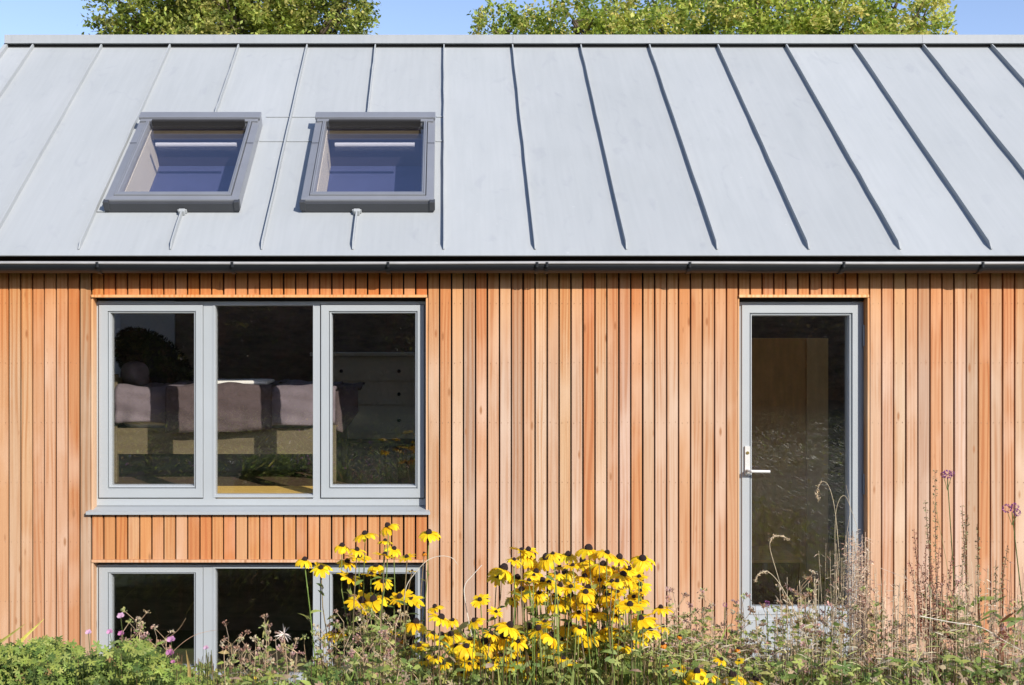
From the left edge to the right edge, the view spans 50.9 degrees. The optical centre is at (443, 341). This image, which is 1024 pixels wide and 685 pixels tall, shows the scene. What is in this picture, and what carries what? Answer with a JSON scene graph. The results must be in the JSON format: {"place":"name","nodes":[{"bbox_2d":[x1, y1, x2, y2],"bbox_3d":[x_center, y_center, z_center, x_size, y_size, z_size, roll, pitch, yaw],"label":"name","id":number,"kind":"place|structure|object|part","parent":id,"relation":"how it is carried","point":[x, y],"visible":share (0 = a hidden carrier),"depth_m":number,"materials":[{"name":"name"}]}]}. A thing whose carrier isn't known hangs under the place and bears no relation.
{"place":"outdoors","nodes":[
{"label":"outdoors","id":0,"kind":"place"},
{"bbox_2d":[114,630,424,671],"bbox_3d":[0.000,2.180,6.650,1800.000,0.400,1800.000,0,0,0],"label":"ground","id":1,"kind":"structure","parent":0,"point":[181,636],"depth_m":8.46,"materials":[{"name":"soil"}]},
{"bbox_2d":[0,619,43,668],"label":"strap leaf plant","id":2,"kind":"object","parent":1,"relation":"on","point":[24,637],"visible":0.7,"depth_m":3.96,"materials":[{"name":"yellow plant"}]},
{"bbox_2d":[0,635,99,684],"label":"cranesbill plant","id":3,"kind":"object","parent":1,"relation":"on","point":[16,658],"visible":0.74,"depth_m":3.69,"materials":[{"name":"green plant"}]},
{"bbox_2d":[37,612,219,684],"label":"cranesbill plant","id":4,"kind":"object","parent":1,"relation":"on","point":[143,654],"visible":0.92,"depth_m":3.74,"materials":[{"name":"green plant"}]},
{"bbox_2d":[115,607,178,676],"bbox_3d":[-1.184,1.485,4.154,0.305,0.991,0.461,0,0,0],"label":"marjoram plant","id":5,"kind":"object","parent":1,"relation":"on","point":[140,631],"visible":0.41,"depth_m":4.05,"materials":[{"name":"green plant"}]},
{"bbox_2d":[186,651,191,681],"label":"strap leaf plant","id":6,"kind":"object","parent":1,"relation":"on","point":[189,670],"visible":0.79,"depth_m":3.90,"materials":[{"name":"yellow plant"}]},
{"bbox_2d":[81,0,380,34],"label":"oak tree","id":7,"kind":"object","parent":1,"relation":"on","point":[234,17],"visible":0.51,"depth_m":19.25,"materials":[{"name":"green plant"}]},
{"bbox_2d":[216,613,309,684],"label":"marjoram plant","id":8,"kind":"object","parent":1,"relation":"on","point":[259,656],"visible":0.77,"depth_m":3.97,"materials":[{"name":"green plant"}]},
{"bbox_2d":[264,665,286,684],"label":"strap leaf plant","id":9,"kind":"object","parent":1,"relation":"on","point":[269,681],"visible":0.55,"depth_m":3.89,"materials":[{"name":"green plant"}]},
{"bbox_2d":[274,627,290,681],"bbox_3d":[-0.615,1.528,4.099,0.074,0.905,0.065,0,0,0],"label":"dead seed head","id":10,"kind":"object","parent":1,"relation":"on","point":[284,635],"visible":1,"depth_m":4.10},
{"bbox_2d":[306,594,417,684],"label":"marjoram plant","id":11,"kind":"object","parent":1,"relation":"on","point":[393,645],"visible":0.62,"depth_m":4.08,"materials":[{"name":"green plant"}]},
{"bbox_2d":[295,522,442,684],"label":"black eyed daisy","id":12,"kind":"object","parent":1,"relation":"on","point":[370,600],"visible":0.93,"depth_m":4.29,"materials":[{"name":"yellow plant"}]},
{"bbox_2d":[404,556,457,598],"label":"dry stalk","id":13,"kind":"object","parent":12,"relation":"attached to","point":[418,569],"visible":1,"depth_m":4.10,"materials":[{"name":"beige plant"}]},
{"bbox_2d":[297,630,456,684],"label":"marjoram plant","id":14,"kind":"object","parent":1,"relation":"on","point":[351,651],"visible":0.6,"depth_m":3.88,"materials":[{"name":"green plant"}]},
{"bbox_2d":[419,594,539,684],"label":"black eyed daisy","id":15,"kind":"object","parent":1,"relation":"on","point":[490,644],"visible":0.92,"depth_m":3.89,"materials":[{"name":"yellow plant"}]},
{"bbox_2d":[0,35,1023,683],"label":"house","id":16,"kind":"structure","parent":1,"relation":"on","point":[580,271],"depth_m":6.71,"materials":[{"name":"brown wood"}]},
{"bbox_2d":[114,374,347,482],"bbox_3d":[-1.541,0.604,7.944,1.573,0.760,0.912,0,0,0],"label":"bed","id":17,"kind":"object","parent":16,"relation":"on","point":[148,439],"visible":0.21,"depth_m":7.50,"materials":[{"name":"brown wood"}]},
{"bbox_2d":[114,326,193,383],"bbox_3d":[-2.144,0.147,7.900,0.616,0.543,0.288,0,0,0],"label":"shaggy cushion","id":18,"kind":"object","parent":17,"relation":"on","point":[163,360],"visible":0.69,"depth_m":7.82,"materials":[{"name":"black fabric"}]},
{"bbox_2d":[115,379,344,425],"bbox_3d":[-1.522,0.443,7.878,1.536,0.309,0.928,0,0,0],"label":"duvet","id":19,"kind":"object","parent":17,"relation":"on","point":[292,402],"visible":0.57,"depth_m":7.45,"materials":[{"name":"grey fabric"}]},
{"bbox_2d":[120,361,149,385],"bbox_3d":[-2.239,0.228,7.865,0.196,0.214,0.544,0,0,0],"label":"pillow","id":20,"kind":"object","parent":19,"relation":"on","point":[137,373],"visible":0.67,"depth_m":7.65,"materials":[{"name":"grey fabric"}]},
{"bbox_2d":[165,378,289,432],"bbox_3d":[-1.556,0.454,7.841,0.736,0.354,0.920,0,0,0],"label":"throw blanket","id":21,"kind":"object","parent":19,"relation":"on","point":[244,407],"visible":0.66,"depth_m":7.40,"materials":[{"name":"grey fabric"}]},
{"bbox_2d":[218,379,274,384],"bbox_3d":[-1.455,0.287,7.699,0.434,0.039,0.406,0,0,0],"label":"folded sheet","id":22,"kind":"object","parent":21,"relation":"on","point":[257,381],"visible":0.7,"depth_m":7.54,"materials":[{"name":"white fabric"}]},
{"bbox_2d":[333,382,364,432],"bbox_3d":[-0.742,0.471,7.878,0.270,0.332,0.745,0,0,0],"label":"trailing blanket","id":23,"kind":"object","parent":17,"relation":"hanging from","point":[346,399],"visible":0.61,"depth_m":7.59,"materials":[{"name":"grey fabric"}]},
{"bbox_2d":[86,302,429,514],"bbox_3d":[-1.148,0.406,6.708,2.126,1.320,0.187,0,0,0],"label":"window","id":24,"kind":"structure","parent":16,"relation":"in","point":[202,497],"depth_m":6.72,"materials":[{"name":"grey paint"}]},
{"bbox_2d":[97,562,425,683],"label":"window","id":25,"kind":"structure","parent":16,"relation":"in","point":[205,573],"depth_m":6.72,"materials":[{"name":"grey paint"}]},
{"bbox_2d":[310,352,424,446],"bbox_3d":[-0.694,0.541,10.238,1.125,0.886,0.444,0,0,0],"label":"chest of drawers","id":26,"kind":"object","parent":16,"relation":"on","point":[386,401],"visible":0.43,"depth_m":10.04,"materials":[{"name":"grey wood"}]},
{"bbox_2d":[739,302,864,656],"bbox_3d":[2.248,0.865,6.722,0.791,2.231,0.159,0,0,0],"label":"door","id":27,"kind":"structure","parent":16,"relation":"in","point":[852,311],"depth_m":6.71,"materials":[{"name":"grey paint"}]},
{"bbox_2d":[6,611,1023,684],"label":"undergrowth","id":28,"kind":"object","parent":1,"relation":"on","point":[315,677],"visible":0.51,"depth_m":3.78,"materials":[{"name":"green plant"}]},
{"bbox_2d":[464,565,481,672],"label":"dry stalk","id":29,"kind":"object","parent":28,"relation":"on","point":[465,601],"visible":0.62,"depth_m":4.00,"materials":[{"name":"plant"}]},
{"bbox_2d":[262,620,868,684],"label":"broad leaf cover","id":30,"kind":"object","parent":28,"relation":"on","point":[466,624],"visible":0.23,"depth_m":4.21,"materials":[{"name":"green plant"}]},
{"bbox_2d":[768,534,798,675],"bbox_3d":[1.300,1.051,4.100,0.126,0.637,0.021,0,0,0],"label":"dry stalk","id":31,"kind":"object","parent":28,"relation":"on","point":[774,536],"visible":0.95,"depth_m":4.10,"materials":[{"name":"beige plant"}]},
{"bbox_2d":[753,571,813,681],"bbox_3d":[1.268,1.075,4.001,0.236,0.448,0.022,0,0,0],"label":"dry stalk","id":32,"kind":"object","parent":28,"relation":"on","point":[759,573],"visible":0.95,"depth_m":4.00,"materials":[{"name":"beige plant"}]},
{"bbox_2d":[814,480,843,653],"bbox_3d":[1.511,0.971,4.200,0.122,0.864,0.027,0,0,0],"label":"dry stalk","id":33,"kind":"object","parent":28,"relation":"on","point":[817,487],"visible":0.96,"depth_m":4.20,"materials":[{"name":"beige plant"}]},
{"bbox_2d":[835,495,857,683],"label":"dry stalk","id":34,"kind":"object","parent":28,"relation":"on","point":[835,563],"visible":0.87,"depth_m":4.20,"materials":[{"name":"beige plant"}]},
{"bbox_2d":[846,487,850,626],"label":"dry stalk","id":35,"kind":"object","parent":28,"relation":"on","point":[846,557],"visible":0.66,"depth_m":4.25,"materials":[{"name":"beige plant"}]},
{"bbox_2d":[935,502,956,630],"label":"dry stalk","id":36,"kind":"object","parent":28,"relation":"on","point":[944,551],"visible":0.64,"depth_m":4.20,"materials":[{"name":"beige plant"}]},
{"bbox_2d":[485,546,585,684],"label":"black eyed daisy","id":37,"kind":"object","parent":1,"relation":"on","point":[535,631],"visible":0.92,"depth_m":3.99,"materials":[{"name":"yellow plant"}]},
{"bbox_2d":[563,544,673,684],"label":"black eyed daisy","id":38,"kind":"object","parent":1,"relation":"on","point":[591,598],"visible":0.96,"depth_m":3.99,"materials":[{"name":"yellow plant"}]},
{"bbox_2d":[665,586,752,684],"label":"marjoram plant","id":39,"kind":"object","parent":1,"relation":"on","point":[704,620],"visible":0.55,"depth_m":4.20,"materials":[{"name":"green plant"}]},
{"bbox_2d":[467,0,957,34],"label":"maple tree","id":40,"kind":"object","parent":1,"relation":"on","point":[824,19],"visible":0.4,"depth_m":19.33,"materials":[{"name":"green plant"}]},
{"bbox_2d":[665,634,762,684],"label":"black eyed daisy","id":41,"kind":"object","parent":1,"relation":"on","point":[698,674],"visible":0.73,"depth_m":3.63,"materials":[{"name":"yellow plant"}]},
{"bbox_2d":[700,603,740,677],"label":"dry grass tuft","id":42,"kind":"object","parent":1,"relation":"on","point":[720,644],"visible":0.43,"depth_m":4.29,"materials":[{"name":"beige plant"}]},
{"bbox_2d":[764,601,769,682],"bbox_3d":[1.248,1.484,4.109,0.105,0.991,0.043,0,0,0],"label":"verbena","id":43,"kind":"object","parent":1,"relation":"on","point":[767,629],"visible":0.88,"depth_m":4.10,"materials":[{"name":"green plant"}]},
{"bbox_2d":[755,604,796,684],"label":"dry grass tuft","id":44,"kind":"object","parent":1,"relation":"on","point":[780,636],"visible":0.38,"depth_m":4.20,"materials":[{"name":"beige plant"}]},
{"bbox_2d":[731,569,866,684],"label":"marjoram plant","id":45,"kind":"object","parent":1,"relation":"on","point":[754,634],"visible":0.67,"depth_m":4.09,"materials":[{"name":"green plant"}]},
{"bbox_2d":[776,576,837,682],"bbox_3d":[1.385,1.425,4.101,0.246,1.111,0.267,0,0,22],"label":"dry grass tuft","id":46,"kind":"object","parent":1,"relation":"on","point":[812,647],"visible":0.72,"depth_m":4.10,"materials":[{"name":"beige plant"}]},
{"bbox_2d":[812,543,853,684],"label":"dry grass tuft","id":47,"kind":"object","parent":1,"relation":"on","point":[833,585],"visible":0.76,"depth_m":4.19,"materials":[{"name":"beige plant"}]},
{"bbox_2d":[840,529,874,684],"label":"dry grass tuft","id":48,"kind":"object","parent":1,"relation":"on","point":[859,581],"visible":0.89,"depth_m":4.13,"materials":[{"name":"beige plant"}]},
{"bbox_2d":[865,566,907,684],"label":"dry grass tuft","id":49,"kind":"object","parent":1,"relation":"on","point":[876,594],"visible":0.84,"depth_m":4.09,"materials":[{"name":"beige plant"}]},
{"bbox_2d":[883,604,919,683],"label":"dry grass tuft","id":50,"kind":"object","parent":1,"relation":"on","point":[906,656],"visible":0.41,"depth_m":4.17,"materials":[{"name":"beige plant"}]},
{"bbox_2d":[901,570,964,684],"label":"dry grass tuft","id":51,"kind":"object","parent":1,"relation":"on","point":[916,617],"visible":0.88,"depth_m":3.98,"materials":[{"name":"beige plant"}]},
{"bbox_2d":[846,578,1023,684],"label":"marjoram plant","id":52,"kind":"object","parent":1,"relation":"on","point":[899,625],"visible":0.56,"depth_m":4.06,"materials":[{"name":"green plant"}]},
{"bbox_2d":[899,529,976,682],"bbox_3d":[1.895,1.344,4.093,0.292,1.273,0.216,0,0,21],"label":"dock plant","id":53,"kind":"object","parent":1,"relation":"on","point":[934,641],"visible":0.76,"depth_m":4.09,"materials":[{"name":"brown plant"}]},
{"bbox_2d":[940,470,960,682],"bbox_3d":[2.002,1.240,4.193,0.116,1.480,0.049,0,0,3],"label":"verbena","id":54,"kind":"object","parent":1,"relation":"on","point":[951,475],"visible":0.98,"depth_m":4.20,"materials":[{"name":"green plant"}]},
{"bbox_2d":[917,469,986,671],"bbox_3d":[2.060,1.255,4.347,0.246,1.451,0.206,0,0,42],"label":"dock plant","id":55,"kind":"object","parent":1,"relation":"on","point":[935,544],"visible":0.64,"depth_m":4.34,"materials":[{"name":"brown plant"}]},
{"bbox_2d":[956,561,991,684],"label":"dry grass tuft","id":56,"kind":"object","parent":1,"relation":"on","point":[985,606],"visible":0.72,"depth_m":4.23,"materials":[{"name":"beige plant"}]},
{"bbox_2d":[944,505,1017,680],"bbox_3d":[2.144,1.318,4.286,0.364,1.325,0.173,0,0,-8],"label":"dock plant","id":57,"kind":"object","parent":1,"relation":"on","point":[989,598],"visible":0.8,"depth_m":4.30,"materials":[{"name":"brown plant"}]},
{"bbox_2d":[954,602,1023,683],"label":"dock plant","id":58,"kind":"object","parent":1,"relation":"on","point":[1007,618],"visible":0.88,"depth_m":3.90,"materials":[{"name":"green plant"}]},
{"bbox_2d":[920,616,1023,651],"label":"dry stalk","id":59,"kind":"object","parent":58,"relation":"on","point":[966,624],"visible":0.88,"depth_m":3.90,"materials":[{"name":"beige plant"}]},
{"bbox_2d":[955,591,1023,684],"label":"dry grass tuft","id":60,"kind":"object","parent":1,"relation":"on","point":[994,640],"visible":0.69,"depth_m":4.00,"materials":[{"name":"beige plant"}]},
{"bbox_2d":[1002,503,1023,633],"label":"verbena","id":61,"kind":"object","parent":1,"relation":"on","point":[1015,514],"visible":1,"depth_m":4.00,"materials":[{"name":"purple plant"}]},
{"bbox_2d":[1003,561,1023,684],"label":"dry grass tuft","id":62,"kind":"object","parent":1,"relation":"on","point":[1020,640],"visible":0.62,"depth_m":4.08,"materials":[{"name":"beige plant"}]},
{"bbox_2d":[0,0,1023,47],"label":"sky","id":63,"kind":"structure","parent":0,"point":[17,17],"materials":[{"name":"blue"}]},
{"bbox_2d":[752,546,802,604],"bbox_3d":[2.410,1.774,8.150,0.457,0.350,0.540,0,0,0],"label":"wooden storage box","id":64,"kind":"object","parent":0,"point":[787,569],"visible":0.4,"depth_m":7.90,"materials":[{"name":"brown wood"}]},
{"bbox_2d":[752,338,827,579],"bbox_3d":[2.752,0.958,9.015,0.754,1.982,0.570,0,0,0],"label":"hall cupboard","id":65,"kind":"object","parent":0,"point":[790,414],"visible":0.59,"depth_m":8.73,"materials":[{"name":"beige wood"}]},
{"bbox_3d":[2.663,0.936,8.741,0.560,1.929,0.014,0,0,0],"label":"door","id":66,"kind":"part","parent":65,"relation":"part of","materials":[{"name":"beige wood"}]},
{"bbox_2d":[667,657,1021,683],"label":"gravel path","id":67,"kind":"structure","parent":0,"point":[1016,660],"depth_m":6.59,"materials":[{"name":"beige gravel"}]}
]}

